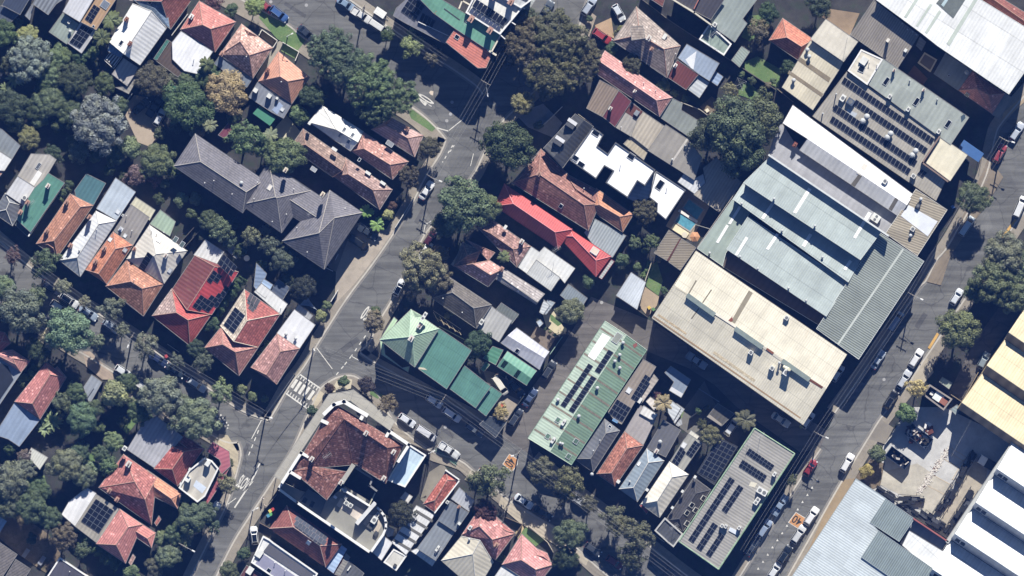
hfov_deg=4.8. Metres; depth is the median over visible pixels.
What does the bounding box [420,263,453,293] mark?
tree
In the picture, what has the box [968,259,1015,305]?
tree
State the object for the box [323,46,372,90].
tree
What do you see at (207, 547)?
gutter strip
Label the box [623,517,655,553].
tree
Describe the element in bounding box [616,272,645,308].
garden shed
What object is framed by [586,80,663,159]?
terrace house
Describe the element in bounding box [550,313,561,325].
lawn
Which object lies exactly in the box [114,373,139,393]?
tree
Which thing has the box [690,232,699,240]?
market umbrella
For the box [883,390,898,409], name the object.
parked car
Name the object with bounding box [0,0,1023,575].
ground
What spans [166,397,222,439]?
tree
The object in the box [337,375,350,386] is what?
shrub
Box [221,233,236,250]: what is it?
tree
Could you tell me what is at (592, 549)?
parked car
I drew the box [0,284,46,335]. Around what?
tree
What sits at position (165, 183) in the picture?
shrub
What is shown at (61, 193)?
shrub
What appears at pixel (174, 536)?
tree
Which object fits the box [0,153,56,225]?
house
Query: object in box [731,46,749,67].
garden shed
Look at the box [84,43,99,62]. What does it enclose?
tree
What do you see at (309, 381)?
road marking
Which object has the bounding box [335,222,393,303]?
driveway
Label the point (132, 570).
shrub
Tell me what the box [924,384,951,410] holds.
switch room
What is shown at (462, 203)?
tree
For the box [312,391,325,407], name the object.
crossing apron
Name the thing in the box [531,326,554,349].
courtyard
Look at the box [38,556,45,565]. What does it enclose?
garden table
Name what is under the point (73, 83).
tree
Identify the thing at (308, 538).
house
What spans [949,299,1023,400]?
service yard
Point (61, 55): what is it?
tree
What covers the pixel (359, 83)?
tree
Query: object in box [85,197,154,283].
house
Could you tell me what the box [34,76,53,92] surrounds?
shrub
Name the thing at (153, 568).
tree
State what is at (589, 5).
parked car
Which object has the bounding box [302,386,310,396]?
road marking
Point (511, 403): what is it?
courtyard
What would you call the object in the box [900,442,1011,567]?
works shed
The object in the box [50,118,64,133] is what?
shrub
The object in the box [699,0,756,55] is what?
terrace house
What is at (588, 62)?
tree
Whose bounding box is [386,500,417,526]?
tree
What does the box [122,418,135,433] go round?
lawn
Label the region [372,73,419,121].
tree
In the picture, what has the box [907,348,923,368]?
parked car
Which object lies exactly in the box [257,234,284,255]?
tree
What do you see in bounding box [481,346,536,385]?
garage
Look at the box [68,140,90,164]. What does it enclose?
tree
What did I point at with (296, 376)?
kerb
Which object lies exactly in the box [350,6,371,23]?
utility truck
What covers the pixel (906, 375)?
parked car
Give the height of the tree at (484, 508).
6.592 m
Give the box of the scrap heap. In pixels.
[905,422,933,443]
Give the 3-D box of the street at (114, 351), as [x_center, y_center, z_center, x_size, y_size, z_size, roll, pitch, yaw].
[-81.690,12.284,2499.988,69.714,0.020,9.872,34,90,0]
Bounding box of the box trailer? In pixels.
[373,6,388,18]
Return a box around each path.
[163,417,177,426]
[256,41,282,79]
[515,525,523,537]
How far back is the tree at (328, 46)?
2491.41 m
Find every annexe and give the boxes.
[388,445,425,486]
[921,136,967,181]
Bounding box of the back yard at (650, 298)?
[640,287,658,315]
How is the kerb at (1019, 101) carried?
on the ground at (496, 176)
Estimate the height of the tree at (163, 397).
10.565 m
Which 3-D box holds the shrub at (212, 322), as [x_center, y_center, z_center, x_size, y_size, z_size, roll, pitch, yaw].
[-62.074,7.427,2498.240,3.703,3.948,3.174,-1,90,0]
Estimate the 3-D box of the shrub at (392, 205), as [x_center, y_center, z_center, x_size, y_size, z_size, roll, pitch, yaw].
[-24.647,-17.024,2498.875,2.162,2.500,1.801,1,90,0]
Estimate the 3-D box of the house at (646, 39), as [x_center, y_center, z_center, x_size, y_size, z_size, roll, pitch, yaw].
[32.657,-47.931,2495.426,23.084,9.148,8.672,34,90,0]
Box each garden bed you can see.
[261,30,276,44]
[855,459,884,488]
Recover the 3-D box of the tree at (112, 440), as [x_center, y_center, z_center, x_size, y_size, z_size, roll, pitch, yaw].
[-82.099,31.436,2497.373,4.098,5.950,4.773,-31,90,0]
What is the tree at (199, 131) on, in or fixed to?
on the ground at (496, 176)
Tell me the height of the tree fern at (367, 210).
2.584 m
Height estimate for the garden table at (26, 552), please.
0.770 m
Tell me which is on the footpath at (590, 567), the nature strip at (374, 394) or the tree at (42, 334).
the nature strip at (374, 394)
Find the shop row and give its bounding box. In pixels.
[446,29,490,67]
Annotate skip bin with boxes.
[885,446,910,469]
[904,423,932,448]
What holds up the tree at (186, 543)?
on the ground at (496, 176)
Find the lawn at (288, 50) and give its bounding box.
[281,43,297,58]
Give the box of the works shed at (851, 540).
[792,479,932,575]
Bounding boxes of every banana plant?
[0,82,12,90]
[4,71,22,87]
[36,419,52,436]
[40,409,63,431]
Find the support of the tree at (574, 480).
on the ground at (496, 176)
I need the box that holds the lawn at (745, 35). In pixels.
[742,15,768,40]
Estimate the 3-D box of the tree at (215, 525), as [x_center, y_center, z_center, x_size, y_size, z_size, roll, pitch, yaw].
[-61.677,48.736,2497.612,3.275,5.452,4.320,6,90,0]
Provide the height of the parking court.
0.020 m
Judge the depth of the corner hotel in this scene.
2491.38 m
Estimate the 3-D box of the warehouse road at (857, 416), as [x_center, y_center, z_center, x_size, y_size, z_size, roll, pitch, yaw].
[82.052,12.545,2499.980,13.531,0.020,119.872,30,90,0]
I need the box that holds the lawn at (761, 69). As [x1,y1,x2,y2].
[744,56,780,86]
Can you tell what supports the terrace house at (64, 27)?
on the ground at (496, 176)
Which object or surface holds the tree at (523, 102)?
on the ground at (496, 176)
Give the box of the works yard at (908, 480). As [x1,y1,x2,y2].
[881,464,952,519]
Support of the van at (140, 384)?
on the street at (114, 351)
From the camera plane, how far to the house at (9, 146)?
2496.04 m
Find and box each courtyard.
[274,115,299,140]
[484,370,519,399]
[494,376,518,419]
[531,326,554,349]
[543,309,563,335]
[679,381,715,432]
[823,9,858,34]
[907,65,927,84]
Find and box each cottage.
[423,470,459,512]
[476,219,574,291]
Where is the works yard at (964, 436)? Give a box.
[873,407,1008,537]
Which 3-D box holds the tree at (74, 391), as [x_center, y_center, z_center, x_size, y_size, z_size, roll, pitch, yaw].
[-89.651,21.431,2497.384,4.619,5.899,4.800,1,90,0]
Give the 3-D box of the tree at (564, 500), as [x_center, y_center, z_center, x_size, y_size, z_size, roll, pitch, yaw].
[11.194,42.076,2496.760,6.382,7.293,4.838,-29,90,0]
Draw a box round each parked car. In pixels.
[35,312,50,324]
[41,279,59,295]
[49,299,65,313]
[59,294,78,308]
[78,306,98,320]
[102,319,119,333]
[114,364,132,374]
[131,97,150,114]
[149,351,167,367]
[152,108,165,126]
[165,362,184,378]
[186,376,206,392]
[213,501,221,512]
[249,526,258,544]
[260,0,271,14]
[269,5,288,22]
[297,24,314,40]
[336,0,354,11]
[392,278,404,297]
[398,413,415,427]
[418,180,434,200]
[422,231,436,245]
[425,393,442,408]
[441,406,461,422]
[464,421,484,437]
[507,379,524,397]
[507,407,523,427]
[513,493,533,509]
[522,387,537,406]
[533,505,552,520]
[538,0,554,16]
[541,360,556,379]
[573,494,587,508]
[580,0,596,16]
[584,542,601,556]
[592,27,611,44]
[605,554,622,569]
[611,3,625,21]
[723,417,737,436]
[744,537,760,556]
[756,518,772,538]
[767,562,781,575]
[770,412,790,427]
[776,545,792,564]
[790,524,806,544]
[800,412,814,428]
[802,459,817,476]
[803,506,819,526]
[831,365,844,382]
[839,452,854,473]
[870,349,885,369]
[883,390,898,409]
[895,368,911,389]
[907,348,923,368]
[949,288,963,305]
[976,351,990,369]
[992,143,1006,163]
[1008,121,1023,141]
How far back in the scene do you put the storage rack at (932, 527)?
2499.12 m
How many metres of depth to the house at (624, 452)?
2495.66 m
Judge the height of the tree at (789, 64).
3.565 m
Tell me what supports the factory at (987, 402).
on the ground at (496, 176)
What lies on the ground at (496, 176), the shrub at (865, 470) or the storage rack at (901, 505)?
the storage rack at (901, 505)
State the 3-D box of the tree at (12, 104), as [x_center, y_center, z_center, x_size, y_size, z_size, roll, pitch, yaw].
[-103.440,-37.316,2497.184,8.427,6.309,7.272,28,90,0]
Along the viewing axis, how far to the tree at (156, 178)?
2497.02 m
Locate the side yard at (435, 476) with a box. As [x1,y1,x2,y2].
[420,464,447,501]
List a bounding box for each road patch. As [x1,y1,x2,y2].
[100,326,111,337]
[243,443,249,456]
[284,2,305,17]
[340,337,358,352]
[414,209,424,223]
[441,426,453,437]
[861,368,872,382]
[915,312,926,328]
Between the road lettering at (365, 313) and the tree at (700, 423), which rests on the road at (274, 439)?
the road lettering at (365, 313)
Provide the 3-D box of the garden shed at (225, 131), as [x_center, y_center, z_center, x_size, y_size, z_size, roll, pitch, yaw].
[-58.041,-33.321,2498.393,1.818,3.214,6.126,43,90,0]
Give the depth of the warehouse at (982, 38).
2489.75 m
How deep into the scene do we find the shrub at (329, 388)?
2497.77 m
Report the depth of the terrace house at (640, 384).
2495.29 m
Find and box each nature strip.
[259,10,304,50]
[370,391,383,398]
[409,110,434,131]
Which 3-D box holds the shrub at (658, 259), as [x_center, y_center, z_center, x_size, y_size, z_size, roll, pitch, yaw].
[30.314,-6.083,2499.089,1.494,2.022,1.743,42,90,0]
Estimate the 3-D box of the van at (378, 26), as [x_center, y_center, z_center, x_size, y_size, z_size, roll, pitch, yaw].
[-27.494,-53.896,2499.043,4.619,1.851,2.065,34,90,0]
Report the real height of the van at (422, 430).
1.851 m
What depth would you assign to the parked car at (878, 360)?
2499.01 m
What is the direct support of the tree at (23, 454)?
on the ground at (496, 176)
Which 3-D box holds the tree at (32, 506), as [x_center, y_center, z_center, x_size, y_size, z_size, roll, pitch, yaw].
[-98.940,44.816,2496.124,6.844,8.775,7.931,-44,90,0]
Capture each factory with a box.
[678,428,794,569]
[768,105,912,235]
[782,19,857,109]
[847,49,968,144]
[850,0,918,67]
[886,189,946,255]
[930,443,1023,575]
[957,309,1023,449]
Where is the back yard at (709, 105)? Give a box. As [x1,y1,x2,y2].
[700,96,723,113]
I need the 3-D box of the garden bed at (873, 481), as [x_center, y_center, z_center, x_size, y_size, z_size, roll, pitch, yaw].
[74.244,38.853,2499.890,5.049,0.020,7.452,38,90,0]
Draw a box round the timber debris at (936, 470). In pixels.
[917,445,952,494]
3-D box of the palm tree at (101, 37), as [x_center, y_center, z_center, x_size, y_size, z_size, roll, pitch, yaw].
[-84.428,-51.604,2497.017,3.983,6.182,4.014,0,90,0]
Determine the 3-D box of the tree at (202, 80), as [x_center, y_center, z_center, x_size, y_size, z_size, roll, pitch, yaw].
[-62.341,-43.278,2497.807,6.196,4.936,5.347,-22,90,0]
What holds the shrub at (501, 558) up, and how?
on the ground at (496, 176)
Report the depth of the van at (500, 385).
2498.19 m
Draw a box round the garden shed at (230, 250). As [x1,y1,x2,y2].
[227,246,234,254]
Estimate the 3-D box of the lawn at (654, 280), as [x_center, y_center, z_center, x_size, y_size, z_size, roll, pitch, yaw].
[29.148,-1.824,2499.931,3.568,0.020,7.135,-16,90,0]
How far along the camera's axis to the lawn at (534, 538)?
2499.98 m
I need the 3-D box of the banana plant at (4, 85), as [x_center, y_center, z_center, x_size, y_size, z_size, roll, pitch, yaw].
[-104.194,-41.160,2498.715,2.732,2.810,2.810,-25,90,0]
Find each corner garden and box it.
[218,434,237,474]
[333,379,351,391]
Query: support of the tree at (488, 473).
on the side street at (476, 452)
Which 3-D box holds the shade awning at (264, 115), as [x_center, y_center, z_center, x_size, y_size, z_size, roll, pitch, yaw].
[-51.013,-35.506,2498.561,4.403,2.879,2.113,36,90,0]
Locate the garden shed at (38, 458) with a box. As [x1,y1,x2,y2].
[28,447,47,469]
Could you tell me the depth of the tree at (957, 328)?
2491.58 m
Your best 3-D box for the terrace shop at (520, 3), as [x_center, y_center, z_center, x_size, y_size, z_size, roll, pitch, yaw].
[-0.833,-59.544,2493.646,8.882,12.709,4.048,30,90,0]
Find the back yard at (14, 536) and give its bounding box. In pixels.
[0,514,61,572]
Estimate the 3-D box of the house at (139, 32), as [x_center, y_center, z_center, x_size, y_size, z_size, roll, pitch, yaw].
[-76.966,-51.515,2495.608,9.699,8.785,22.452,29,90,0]
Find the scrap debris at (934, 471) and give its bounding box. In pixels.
[916,449,949,494]
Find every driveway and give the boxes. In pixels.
[83,351,113,379]
[329,229,351,271]
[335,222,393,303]
[595,18,613,37]
[867,420,892,443]
[911,358,932,382]
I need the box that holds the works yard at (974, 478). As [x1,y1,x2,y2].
[941,461,986,527]
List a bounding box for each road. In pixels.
[195,0,584,575]
[744,103,1023,575]
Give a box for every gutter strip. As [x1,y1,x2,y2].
[0,243,268,422]
[37,322,237,441]
[192,441,243,575]
[214,373,611,575]
[244,0,447,138]
[270,140,448,421]
[348,0,481,95]
[357,0,586,351]
[357,352,480,422]
[532,459,684,575]
[741,449,822,575]
[785,209,1023,575]
[835,112,1013,413]
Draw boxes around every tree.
[0,19,17,46]
[0,87,29,125]
[0,275,15,301]
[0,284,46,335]
[0,460,29,501]
[0,495,19,519]
[5,244,20,265]
[6,34,53,84]
[14,486,47,523]
[16,24,38,42]
[16,448,31,461]
[17,124,40,149]
[17,456,37,479]
[22,98,41,120]
[24,337,52,363]
[29,247,61,279]
[29,282,47,307]
[29,478,51,498]
[31,87,66,118]
[35,60,60,87]
[38,324,56,350]
[40,506,62,532]
[43,143,64,163]
[43,448,86,482]
[44,306,94,355]
[48,41,71,70]
[50,522,77,551]
[51,392,71,416]
[52,279,72,294]
[55,99,80,129]
[56,61,94,98]
[66,380,87,402]
[66,401,97,437]
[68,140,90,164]
[69,93,129,156]
[70,440,89,463]
[71,48,87,65]
[72,464,97,490]
[73,542,90,559]
[78,295,90,307]
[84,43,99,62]
[88,399,105,417]
[91,334,105,350]
[92,28,110,46]
[92,444,110,462]
[94,71,114,95]
[96,297,126,320]
[98,456,117,476]
[102,8,122,30]
[103,431,123,452]
[106,143,124,162]
[111,96,128,115]
[113,321,130,338]
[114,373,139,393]
[122,164,146,184]
[127,397,151,426]
[133,60,171,97]
[133,331,158,361]
[136,375,183,415]
[139,143,176,179]
[144,557,162,575]
[148,174,163,188]
[154,545,182,567]
[161,80,216,131]
[164,162,177,177]
[164,518,186,546]
[166,393,188,417]
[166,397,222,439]
[168,73,178,84]
[169,352,184,366]
[175,502,207,536]
[177,72,196,83]
[177,535,191,552]
[183,113,205,136]
[186,338,208,357]
[193,350,213,372]
[194,64,221,89]
[197,209,219,231]
[199,56,214,73]
[200,0,224,9]
[200,501,218,523]
[202,118,217,133]
[204,69,248,115]
[204,519,219,535]
[206,215,234,242]
[208,376,232,404]
[217,472,238,494]
[219,560,239,575]
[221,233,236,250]
[223,119,267,154]
[226,110,242,124]
[241,224,261,247]
[244,0,264,15]
[250,138,271,157]
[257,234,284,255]
[259,223,271,237]
[263,126,277,141]
[263,137,307,173]
[268,247,297,271]
[288,275,316,299]
[298,83,326,107]
[305,24,354,78]
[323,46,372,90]
[346,52,396,107]
[354,91,392,126]
[364,309,384,332]
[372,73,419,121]
[377,393,398,411]
[380,26,394,41]
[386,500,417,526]
[398,165,419,189]
[398,240,446,290]
[399,27,424,59]
[401,277,424,301]
[418,136,442,160]
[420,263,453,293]
[424,45,442,66]
[428,245,449,263]
[430,212,458,237]
[436,175,491,233]
[464,329,492,361]
[465,471,483,494]
[466,464,512,497]
[474,498,497,520]
[475,194,502,220]
[478,124,504,150]
[484,119,536,171]
[493,41,517,68]
[493,401,508,421]
[497,250,510,262]
[499,13,544,65]
[511,91,535,114]
[514,7,538,25]
[523,51,580,98]
[526,456,554,489]
[529,6,589,64]
[551,519,588,551]
[552,465,584,501]
[552,546,579,570]
[553,482,577,508]
[554,297,584,323]
[571,38,601,82]
[579,494,597,514]
[597,505,625,525]
[606,514,632,537]
[613,25,622,35]
[616,546,648,570]
[622,53,641,74]
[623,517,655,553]
[628,234,641,249]
[632,199,656,228]
[642,234,659,247]
[653,394,671,412]
[687,117,715,152]
[696,418,706,430]
[699,424,724,446]
[706,94,766,164]
[718,137,769,179]
[722,82,737,95]
[733,409,756,431]
[745,86,783,139]
[747,15,768,44]
[758,1,779,25]
[779,58,796,74]
[786,474,796,485]
[804,0,831,19]
[903,379,928,397]
[934,309,981,348]
[955,180,993,213]
[962,277,984,302]
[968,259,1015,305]
[981,230,1023,275]
[993,275,1023,314]
[1006,250,1023,282]
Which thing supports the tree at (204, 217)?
on the ground at (496, 176)
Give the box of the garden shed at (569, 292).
[560,284,586,305]
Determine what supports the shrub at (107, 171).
on the ground at (496, 176)
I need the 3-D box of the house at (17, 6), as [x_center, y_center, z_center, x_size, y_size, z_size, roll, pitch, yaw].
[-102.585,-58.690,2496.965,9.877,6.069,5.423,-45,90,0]
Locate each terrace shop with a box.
[393,0,454,43]
[421,0,501,55]
[458,0,521,33]
[507,0,530,7]
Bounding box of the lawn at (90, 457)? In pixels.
[85,453,94,461]
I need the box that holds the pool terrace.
[666,190,709,240]
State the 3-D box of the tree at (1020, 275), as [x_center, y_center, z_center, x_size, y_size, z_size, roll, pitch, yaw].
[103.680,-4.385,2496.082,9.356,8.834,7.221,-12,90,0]
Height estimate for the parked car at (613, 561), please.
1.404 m
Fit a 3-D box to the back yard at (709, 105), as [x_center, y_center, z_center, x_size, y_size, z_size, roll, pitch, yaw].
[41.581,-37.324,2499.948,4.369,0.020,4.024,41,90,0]
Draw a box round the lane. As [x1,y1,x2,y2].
[498,297,827,456]
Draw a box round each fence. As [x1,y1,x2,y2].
[643,0,775,89]
[697,181,741,247]
[951,372,978,401]
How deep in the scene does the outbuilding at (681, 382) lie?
2496.55 m
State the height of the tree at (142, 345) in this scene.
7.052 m
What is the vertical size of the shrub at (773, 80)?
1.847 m
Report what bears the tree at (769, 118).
on the ground at (496, 176)
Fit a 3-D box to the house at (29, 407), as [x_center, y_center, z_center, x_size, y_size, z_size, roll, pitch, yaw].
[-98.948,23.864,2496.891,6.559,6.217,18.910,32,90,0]
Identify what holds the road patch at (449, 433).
on the side street at (476, 452)
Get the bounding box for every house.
[0,0,28,21]
[0,129,20,175]
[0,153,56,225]
[0,331,29,403]
[0,362,66,446]
[0,517,6,531]
[0,543,30,575]
[15,173,63,236]
[25,0,61,19]
[36,173,105,254]
[48,557,87,575]
[49,0,92,43]
[59,177,135,276]
[62,488,155,564]
[68,0,115,53]
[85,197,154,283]
[98,454,181,525]
[106,209,186,316]
[107,0,169,93]
[122,416,204,486]
[129,0,190,29]
[152,239,238,343]
[154,1,235,76]
[204,263,288,375]
[214,23,272,87]
[240,565,261,575]
[249,51,309,118]
[251,304,314,384]
[251,536,317,575]
[269,505,350,575]
[295,129,392,209]
[308,105,408,179]
[371,118,423,156]
[380,309,507,437]
[411,487,474,565]
[432,278,549,341]
[441,514,515,575]
[451,239,544,304]
[495,534,552,575]
[496,183,614,278]
[511,149,597,230]
[536,299,554,326]
[543,114,593,167]
[570,127,685,219]
[575,419,619,475]
[584,188,632,256]
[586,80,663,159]
[592,51,698,135]
[596,397,657,486]
[608,359,658,424]
[613,6,722,97]
[619,401,680,501]
[639,430,701,517]
[648,125,701,179]
[652,0,664,6]
[654,475,710,546]
[672,0,723,24]
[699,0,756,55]
[934,53,1011,118]
[983,0,1023,25]
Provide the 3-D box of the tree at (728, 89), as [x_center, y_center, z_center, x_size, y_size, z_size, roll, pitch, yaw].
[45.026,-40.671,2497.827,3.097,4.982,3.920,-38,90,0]
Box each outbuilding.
[664,366,690,396]
[672,403,684,426]
[707,403,733,425]
[916,37,936,71]
[939,377,958,414]
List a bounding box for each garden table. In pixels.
[22,548,29,557]
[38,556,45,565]
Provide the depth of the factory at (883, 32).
2492.47 m
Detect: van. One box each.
[136,380,150,395]
[347,233,368,250]
[368,18,387,32]
[415,424,436,441]
[417,243,432,258]
[491,374,508,395]
[887,311,903,332]
[958,215,974,236]
[1012,195,1023,217]
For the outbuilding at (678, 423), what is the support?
on the ground at (496, 176)
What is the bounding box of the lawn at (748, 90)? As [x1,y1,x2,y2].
[738,80,759,99]
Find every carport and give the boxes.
[83,375,101,402]
[384,549,405,570]
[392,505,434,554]
[654,230,695,269]
[697,438,737,484]
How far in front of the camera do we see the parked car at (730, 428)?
2498.50 m
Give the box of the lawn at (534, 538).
[521,527,544,545]
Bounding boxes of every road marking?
[234,463,259,507]
[286,393,306,408]
[291,379,297,387]
[294,381,301,391]
[298,384,305,393]
[299,374,319,388]
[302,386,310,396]
[307,390,314,399]
[504,454,516,469]
[789,513,804,527]
[928,333,938,348]
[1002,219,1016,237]
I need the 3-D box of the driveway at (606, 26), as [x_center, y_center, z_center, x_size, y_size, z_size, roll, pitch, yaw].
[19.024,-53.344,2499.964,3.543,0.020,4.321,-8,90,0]
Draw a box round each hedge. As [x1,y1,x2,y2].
[17,364,39,382]
[56,184,74,202]
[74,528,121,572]
[210,275,247,318]
[257,339,269,355]
[640,260,651,277]
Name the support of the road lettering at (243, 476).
on the road at (274, 439)
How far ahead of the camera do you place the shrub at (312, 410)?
2497.64 m
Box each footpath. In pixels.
[0,231,271,419]
[0,300,238,450]
[183,443,239,575]
[218,0,444,145]
[218,376,605,575]
[262,137,443,418]
[352,0,489,93]
[360,7,593,358]
[360,347,485,420]
[499,496,587,564]
[534,452,700,575]
[581,12,595,35]
[732,445,819,575]
[789,214,1023,575]
[807,478,854,551]
[827,83,1023,411]
[924,158,1002,284]
[1002,95,1023,120]
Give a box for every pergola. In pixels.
[104,53,121,68]
[433,309,460,333]
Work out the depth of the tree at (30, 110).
2496.01 m
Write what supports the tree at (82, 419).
on the ground at (496, 176)
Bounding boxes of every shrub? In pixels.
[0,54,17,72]
[3,442,17,455]
[7,120,24,132]
[12,18,23,28]
[17,380,25,387]
[26,532,36,544]
[27,369,35,378]
[31,117,48,128]
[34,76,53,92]
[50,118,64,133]
[58,188,66,196]
[59,88,72,101]
[65,180,73,187]
[66,135,78,147]
[82,460,100,474]
[91,421,105,432]
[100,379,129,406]
[103,166,115,175]
[106,153,122,167]
[116,415,128,428]
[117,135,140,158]
[119,170,126,180]
[122,564,140,575]
[127,454,139,462]
[152,192,164,204]
[153,126,165,139]
[153,530,170,546]
[160,179,169,187]
[168,118,181,134]
[172,169,181,175]
[173,192,188,208]
[180,493,189,504]
[185,207,198,218]
[189,191,202,206]
[202,316,219,331]
[224,3,237,16]
[228,218,240,229]
[232,242,247,256]
[235,383,247,394]
[236,546,250,559]
[248,391,257,401]
[255,260,267,271]
[282,273,294,287]
[289,104,310,125]
[307,405,317,416]
[315,309,326,322]
[322,301,331,309]
[324,383,335,393]
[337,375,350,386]
[357,376,375,392]
[370,306,380,315]
[382,209,393,219]
[387,201,396,209]
[444,312,449,318]
[496,553,505,562]
[533,120,543,129]
[539,90,549,101]
[582,274,594,288]
[586,15,592,21]
[605,41,618,54]
[615,253,629,266]
[633,262,641,271]
[641,247,648,253]
[652,392,660,398]
[655,255,662,262]
[656,77,669,90]
[660,286,667,294]
[670,89,678,96]
[681,94,689,102]
[695,407,701,414]
[703,405,709,410]
[738,70,744,78]
[747,76,756,85]
[764,82,771,88]
[770,78,776,83]
[858,463,874,478]
[867,444,885,462]
[895,402,916,423]
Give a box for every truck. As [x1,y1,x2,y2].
[145,96,162,117]
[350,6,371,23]
[356,223,378,240]
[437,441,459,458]
[685,351,707,369]
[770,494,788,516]
[977,454,996,470]
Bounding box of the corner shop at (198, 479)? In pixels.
[179,457,218,501]
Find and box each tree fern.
[360,204,373,218]
[370,217,383,231]
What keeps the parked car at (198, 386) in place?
on the street at (114, 351)
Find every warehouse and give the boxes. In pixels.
[652,250,846,424]
[697,157,880,324]
[812,72,944,200]
[816,233,923,358]
[877,0,1023,93]
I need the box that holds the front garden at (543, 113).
[519,104,561,136]
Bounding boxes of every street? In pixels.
[0,245,267,441]
[264,0,481,137]
[355,355,680,575]
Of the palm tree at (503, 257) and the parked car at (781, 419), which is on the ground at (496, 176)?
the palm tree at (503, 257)
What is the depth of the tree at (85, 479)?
2494.27 m
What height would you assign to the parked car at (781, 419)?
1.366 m
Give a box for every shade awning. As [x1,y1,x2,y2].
[253,106,275,124]
[959,140,983,161]
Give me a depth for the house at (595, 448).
2495.31 m
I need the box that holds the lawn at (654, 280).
[645,261,662,294]
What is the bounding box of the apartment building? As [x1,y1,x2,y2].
[174,133,362,268]
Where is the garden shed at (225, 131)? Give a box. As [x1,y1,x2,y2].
[218,118,243,137]
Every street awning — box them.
[274,389,394,480]
[500,0,534,43]
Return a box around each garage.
[340,561,363,575]
[372,526,394,560]
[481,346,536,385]
[501,328,549,369]
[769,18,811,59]
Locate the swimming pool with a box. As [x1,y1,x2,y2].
[674,198,704,231]
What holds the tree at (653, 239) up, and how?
on the ground at (496, 176)
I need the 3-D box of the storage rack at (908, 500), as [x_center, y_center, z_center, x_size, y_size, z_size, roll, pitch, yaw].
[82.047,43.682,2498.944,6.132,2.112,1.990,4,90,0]
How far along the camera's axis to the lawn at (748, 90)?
2499.95 m
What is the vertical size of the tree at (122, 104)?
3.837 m
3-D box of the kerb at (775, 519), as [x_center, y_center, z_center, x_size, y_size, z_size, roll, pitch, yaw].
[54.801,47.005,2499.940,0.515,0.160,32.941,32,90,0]
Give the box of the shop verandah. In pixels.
[201,441,230,503]
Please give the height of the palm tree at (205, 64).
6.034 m
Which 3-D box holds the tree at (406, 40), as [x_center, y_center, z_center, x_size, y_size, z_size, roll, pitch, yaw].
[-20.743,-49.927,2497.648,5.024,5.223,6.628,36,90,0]
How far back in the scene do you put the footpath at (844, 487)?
2499.86 m
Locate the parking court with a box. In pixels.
[125,95,163,145]
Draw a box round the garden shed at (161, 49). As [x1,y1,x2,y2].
[153,39,169,59]
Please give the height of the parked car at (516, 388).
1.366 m
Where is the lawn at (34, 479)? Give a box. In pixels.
[26,475,49,498]
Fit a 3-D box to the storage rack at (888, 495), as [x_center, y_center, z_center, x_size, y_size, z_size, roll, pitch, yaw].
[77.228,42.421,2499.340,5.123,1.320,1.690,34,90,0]
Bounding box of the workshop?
[528,321,646,464]
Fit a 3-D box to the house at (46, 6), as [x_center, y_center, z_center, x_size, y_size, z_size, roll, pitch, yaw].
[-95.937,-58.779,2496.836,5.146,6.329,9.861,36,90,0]
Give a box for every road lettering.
[236,475,252,490]
[361,306,368,319]
[418,94,433,106]
[505,458,514,466]
[792,516,800,524]
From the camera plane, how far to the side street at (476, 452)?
2499.99 m
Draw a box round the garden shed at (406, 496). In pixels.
[400,492,412,502]
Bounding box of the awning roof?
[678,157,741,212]
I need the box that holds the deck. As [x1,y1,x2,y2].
[671,223,688,235]
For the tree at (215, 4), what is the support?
on the ground at (496, 176)
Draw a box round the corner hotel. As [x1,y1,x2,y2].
[277,399,410,553]
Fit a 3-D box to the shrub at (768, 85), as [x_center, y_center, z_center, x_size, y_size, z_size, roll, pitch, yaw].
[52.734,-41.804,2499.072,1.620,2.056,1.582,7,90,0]
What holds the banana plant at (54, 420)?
on the ground at (496, 176)
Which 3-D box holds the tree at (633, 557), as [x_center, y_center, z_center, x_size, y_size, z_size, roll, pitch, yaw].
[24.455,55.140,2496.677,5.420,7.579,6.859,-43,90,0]
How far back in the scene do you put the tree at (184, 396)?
2494.39 m
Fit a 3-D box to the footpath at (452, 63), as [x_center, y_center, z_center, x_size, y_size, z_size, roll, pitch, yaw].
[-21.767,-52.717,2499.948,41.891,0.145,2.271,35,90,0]
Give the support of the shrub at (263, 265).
on the ground at (496, 176)
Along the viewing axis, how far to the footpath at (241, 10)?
2499.88 m
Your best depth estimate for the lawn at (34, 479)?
2499.90 m
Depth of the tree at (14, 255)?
2495.63 m
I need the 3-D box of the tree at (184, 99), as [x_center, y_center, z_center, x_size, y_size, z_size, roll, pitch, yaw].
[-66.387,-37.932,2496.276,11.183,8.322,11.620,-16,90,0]
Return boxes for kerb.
[0,241,269,420]
[38,324,236,443]
[191,442,241,575]
[216,375,607,575]
[241,0,446,139]
[269,140,445,419]
[349,0,482,94]
[359,0,587,351]
[359,352,481,421]
[533,458,687,575]
[740,448,820,575]
[788,212,1023,575]
[834,96,1023,412]
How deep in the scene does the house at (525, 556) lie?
2495.11 m
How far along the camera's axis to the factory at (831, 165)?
2492.31 m
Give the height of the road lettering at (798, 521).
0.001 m
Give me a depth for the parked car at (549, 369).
2498.67 m
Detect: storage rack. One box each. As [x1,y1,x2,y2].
[876,485,897,503]
[895,494,924,505]
[898,502,926,522]
[919,510,945,529]
[925,520,942,536]
[933,482,958,516]
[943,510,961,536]
[952,450,976,485]
[957,487,977,512]
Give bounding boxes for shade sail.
[299,299,316,309]

